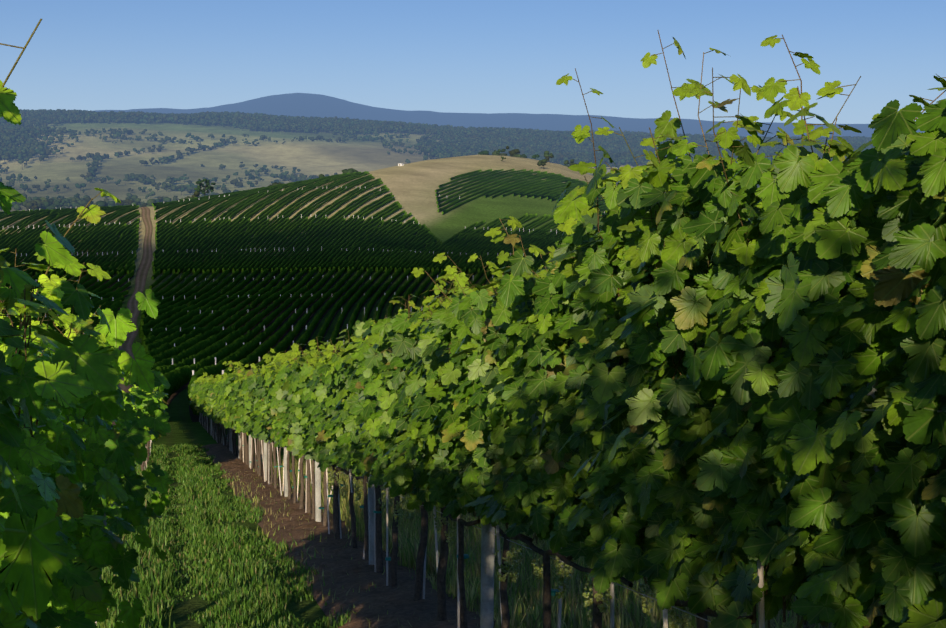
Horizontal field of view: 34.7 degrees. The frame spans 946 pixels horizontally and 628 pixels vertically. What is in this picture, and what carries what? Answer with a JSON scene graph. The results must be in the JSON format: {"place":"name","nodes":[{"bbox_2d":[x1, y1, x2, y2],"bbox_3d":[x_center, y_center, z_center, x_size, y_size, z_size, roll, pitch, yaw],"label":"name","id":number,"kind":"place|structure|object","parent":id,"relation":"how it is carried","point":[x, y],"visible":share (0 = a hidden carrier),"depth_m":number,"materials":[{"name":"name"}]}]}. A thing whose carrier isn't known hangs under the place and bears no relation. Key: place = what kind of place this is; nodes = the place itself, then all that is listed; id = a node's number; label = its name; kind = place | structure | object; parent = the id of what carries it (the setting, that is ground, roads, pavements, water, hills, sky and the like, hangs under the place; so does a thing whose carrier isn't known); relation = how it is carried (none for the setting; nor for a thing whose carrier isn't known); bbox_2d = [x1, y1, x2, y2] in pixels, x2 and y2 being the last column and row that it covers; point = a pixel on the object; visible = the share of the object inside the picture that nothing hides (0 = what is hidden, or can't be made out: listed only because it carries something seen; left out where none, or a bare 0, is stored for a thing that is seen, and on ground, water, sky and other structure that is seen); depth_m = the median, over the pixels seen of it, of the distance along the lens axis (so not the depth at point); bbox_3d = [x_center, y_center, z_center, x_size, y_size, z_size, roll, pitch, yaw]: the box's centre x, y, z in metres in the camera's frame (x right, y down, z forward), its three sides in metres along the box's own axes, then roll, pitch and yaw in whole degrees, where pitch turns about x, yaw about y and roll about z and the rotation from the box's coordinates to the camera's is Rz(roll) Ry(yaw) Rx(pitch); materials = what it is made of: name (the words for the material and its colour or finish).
{"place":"outdoors","nodes":[
{"label":"outdoors","id":0,"kind":"place"},
{"bbox_2d":[55,470,175,627],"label":"weedy grass","id":1,"kind":"structure","parent":0,"point":[129,538],"depth_m":12.62,"materials":[{"name":"green plant"}]},
{"bbox_2d":[112,207,152,425],"bbox_3d":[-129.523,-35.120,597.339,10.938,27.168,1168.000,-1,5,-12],"label":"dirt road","id":2,"kind":"structure","parent":0,"point":[141,276],"depth_m":429.98,"materials":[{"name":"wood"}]},
{"bbox_2d":[189,372,226,443],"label":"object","id":3,"kind":"object","parent":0,"point":[199,394],"depth_m":53.04,"materials":[{"name":"green plant"}]},
{"bbox_2d":[83,272,509,421],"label":"vine soil","id":4,"kind":"structure","parent":0,"point":[194,418],"depth_m":362.71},
{"bbox_2d":[0,109,873,210],"bbox_3d":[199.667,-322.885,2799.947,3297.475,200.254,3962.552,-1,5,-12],"label":"forest","id":5,"kind":"object","parent":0,"point":[544,147],"visible":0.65,"depth_m":2959.66,"materials":[{"name":"green plant"}]},
{"bbox_2d":[0,93,924,627],"bbox_3d":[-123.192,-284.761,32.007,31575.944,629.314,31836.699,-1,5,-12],"label":"ground","id":6,"kind":"structure","parent":0,"point":[414,183],"depth_m":2250.22,"materials":[{"name":"brown soil"}]},
{"bbox_2d":[0,19,168,620],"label":"shoots","id":7,"kind":"object","parent":6,"relation":"on","point":[25,324],"depth_m":5.01,"materials":[{"name":"green plant"}]},
{"bbox_2d":[0,80,173,627],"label":"vine leaves","id":8,"kind":"object","parent":7,"relation":"attached to","point":[51,485],"visible":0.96,"depth_m":3.85,"materials":[{"name":"green plant"}]},
{"bbox_2d":[95,440,151,625],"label":"vine stakes","id":9,"kind":"object","parent":6,"relation":"on","point":[104,521],"visible":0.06,"depth_m":32.93,"materials":[{"name":"brown wood"}]},
{"bbox_2d":[135,443,233,497],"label":"aisle grass","id":10,"kind":"structure","parent":6,"relation":"on","point":[191,471],"depth_m":31.92,"materials":[{"name":"green plant"}]},
{"bbox_2d":[199,412,220,435],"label":"vineyard posts","id":11,"kind":"object","parent":6,"relation":"on","point":[207,423],"visible":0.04,"depth_m":61.69,"materials":[{"name":"grey wood"}]},
{"bbox_2d":[101,491,318,598],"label":"aisle grass","id":12,"kind":"structure","parent":6,"relation":"on","point":[214,539],"depth_m":14.94,"materials":[{"name":"green plant"}]},
{"bbox_2d":[200,413,220,441],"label":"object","id":13,"kind":"object","parent":6,"relation":"on","point":[210,427],"visible":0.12,"depth_m":58.58,"materials":[{"name":"grey wood"}]},
{"bbox_2d":[98,580,359,627],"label":"aisle grass","id":14,"kind":"structure","parent":6,"relation":"on","point":[268,605],"depth_m":10.86,"materials":[{"name":"green plant"}]},
{"bbox_2d":[221,471,477,627],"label":"weedy grass","id":15,"kind":"structure","parent":6,"relation":"on","point":[302,556],"depth_m":15.30,"materials":[{"name":"plant"}]},
{"bbox_2d":[202,443,501,627],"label":"soil strip","id":16,"kind":"object","parent":6,"relation":"on","point":[381,599],"visible":0.65,"depth_m":12.68,"materials":[{"name":"brown soil"}]},
{"bbox_2d":[0,169,751,414],"bbox_3d":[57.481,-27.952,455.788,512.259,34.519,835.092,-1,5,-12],"label":"vine rows","id":17,"kind":"object","parent":6,"relation":"on","point":[200,343],"visible":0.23,"depth_m":484.35,"materials":[{"name":"green plant"}]},
{"bbox_2d":[7,186,604,374],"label":"vine posts","id":18,"kind":"object","parent":17,"relation":"on","point":[263,278],"visible":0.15,"depth_m":435.74,"materials":[{"name":"grey wood"}]},
{"bbox_2d":[222,427,764,627],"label":"vine stakes","id":19,"kind":"object","parent":6,"relation":"on","point":[760,574],"visible":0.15,"depth_m":9.79,"materials":[{"name":"wood"}]},
{"bbox_2d":[327,467,691,627],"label":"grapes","id":20,"kind":"object","parent":19,"relation":"attached to","point":[563,573],"visible":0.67,"depth_m":7.56,"materials":[{"name":"purple food"}]},
{"bbox_2d":[270,459,832,627],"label":"aisle grass","id":21,"kind":"structure","parent":6,"relation":"on","point":[628,611],"depth_m":11.22,"materials":[{"name":"green plant"}]},
{"bbox_2d":[223,345,880,627],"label":"vineyard posts","id":22,"kind":"object","parent":6,"relation":"on","point":[487,580],"visible":0.12,"depth_m":8.32,"materials":[{"name":"grey wood"}]},
{"bbox_2d":[283,447,831,627],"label":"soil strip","id":23,"kind":"object","parent":6,"relation":"on","point":[804,626],"depth_m":9.09,"materials":[{"name":"brown soil"}]},
{"bbox_2d":[207,31,945,627],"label":"vine row","id":24,"kind":"object","parent":6,"relation":"on","point":[296,408],"depth_m":13.33,"materials":[{"name":"green plant"}]},
{"bbox_2d":[281,407,941,622],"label":"vine row wires","id":25,"kind":"object","parent":6,"relation":"on","point":[845,409],"visible":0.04,"depth_m":5.57,"materials":[{"name":"grey metal"}]},
{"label":"tree trunks","id":26,"kind":"object","parent":6,"relation":"on","visible":0},
{"bbox_2d":[194,179,215,193],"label":"tree crowns","id":27,"kind":"object","parent":26,"relation":"attached to","point":[208,186],"visible":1,"depth_m":690.51,"materials":[{"name":"green plant"}]},
{"bbox_2d":[0,0,945,123],"label":"sky","id":28,"kind":"structure","parent":0,"point":[445,56],"materials":[{"name":"blue"}]},
{"bbox_2d":[500,522,833,627],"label":"meadow grass","id":29,"kind":"structure","parent":0,"point":[793,597],"depth_m":9.31,"materials":[{"name":"green plant"}]},
{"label":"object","id":30,"kind":"object","parent":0,"visible":0},
{"bbox_2d":[341,35,945,627],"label":"grapevine leaves","id":31,"kind":"object","parent":30,"relation":"on","point":[601,463],"visible":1,"depth_m":4.26,"materials":[{"name":"green plant"}]}
]}

